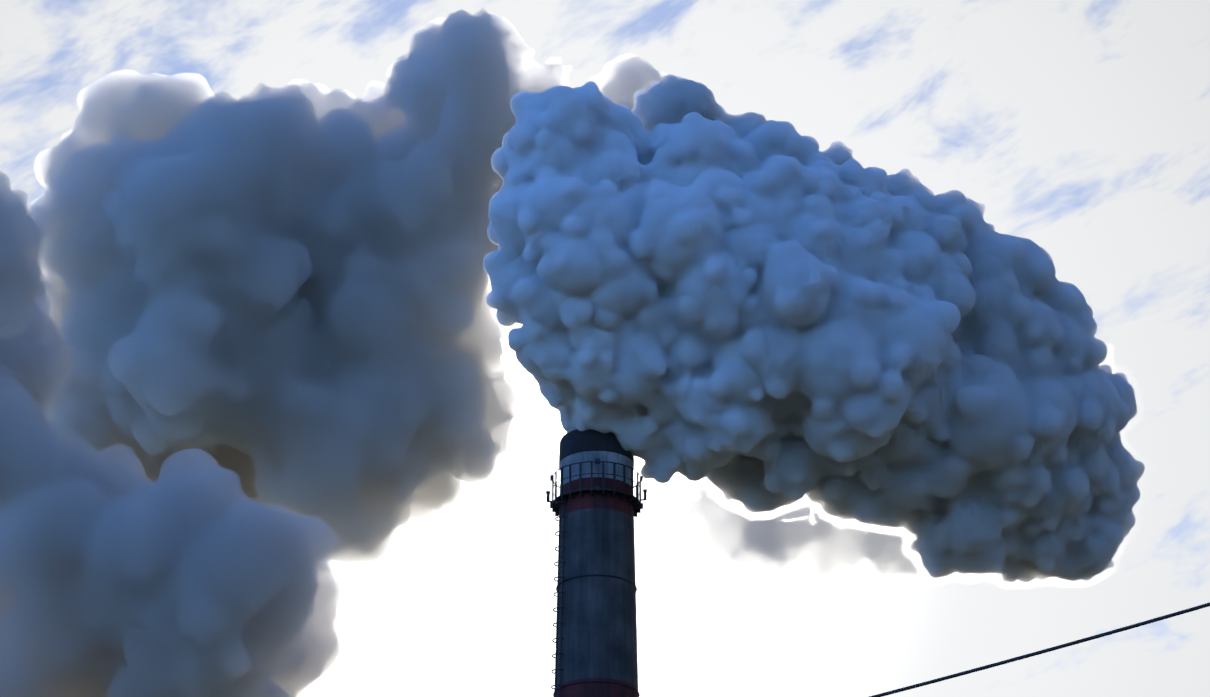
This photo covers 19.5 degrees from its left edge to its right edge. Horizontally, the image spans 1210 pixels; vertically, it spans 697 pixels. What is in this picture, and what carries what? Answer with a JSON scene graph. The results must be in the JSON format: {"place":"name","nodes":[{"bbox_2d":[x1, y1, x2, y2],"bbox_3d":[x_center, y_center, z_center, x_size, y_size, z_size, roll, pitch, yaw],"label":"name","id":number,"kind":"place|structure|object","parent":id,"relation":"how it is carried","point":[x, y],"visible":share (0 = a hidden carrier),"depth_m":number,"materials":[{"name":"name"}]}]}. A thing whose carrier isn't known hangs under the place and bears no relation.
{"place":"outdoors","nodes":[
{"label":"outdoors","id":0,"kind":"place"},
{"bbox_2d":[0,0,1209,696],"label":"sky","id":1,"kind":"structure","parent":0,"point":[892,317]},
{"label":"ground","id":2,"kind":"structure","parent":0,"visible":0},
{"bbox_2d":[546,429,646,696],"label":"chimney","id":3,"kind":"object","parent":2,"relation":"on","point":[596,505],"visible":0.9,"depth_m":194.70,"materials":[{"name":"paint"}]},
{"bbox_3d":[9.154,3.171,13.948,1.400,9.350,0.320,1,-25,-1],"label":"pole","id":4,"kind":"object","parent":2,"relation":"on","visible":0},
{"bbox_2d":[869,602,1209,696],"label":"overhead cable","id":5,"kind":"object","parent":4,"relation":"attached to","point":[1048,649],"visible":1,"depth_m":21.44,"materials":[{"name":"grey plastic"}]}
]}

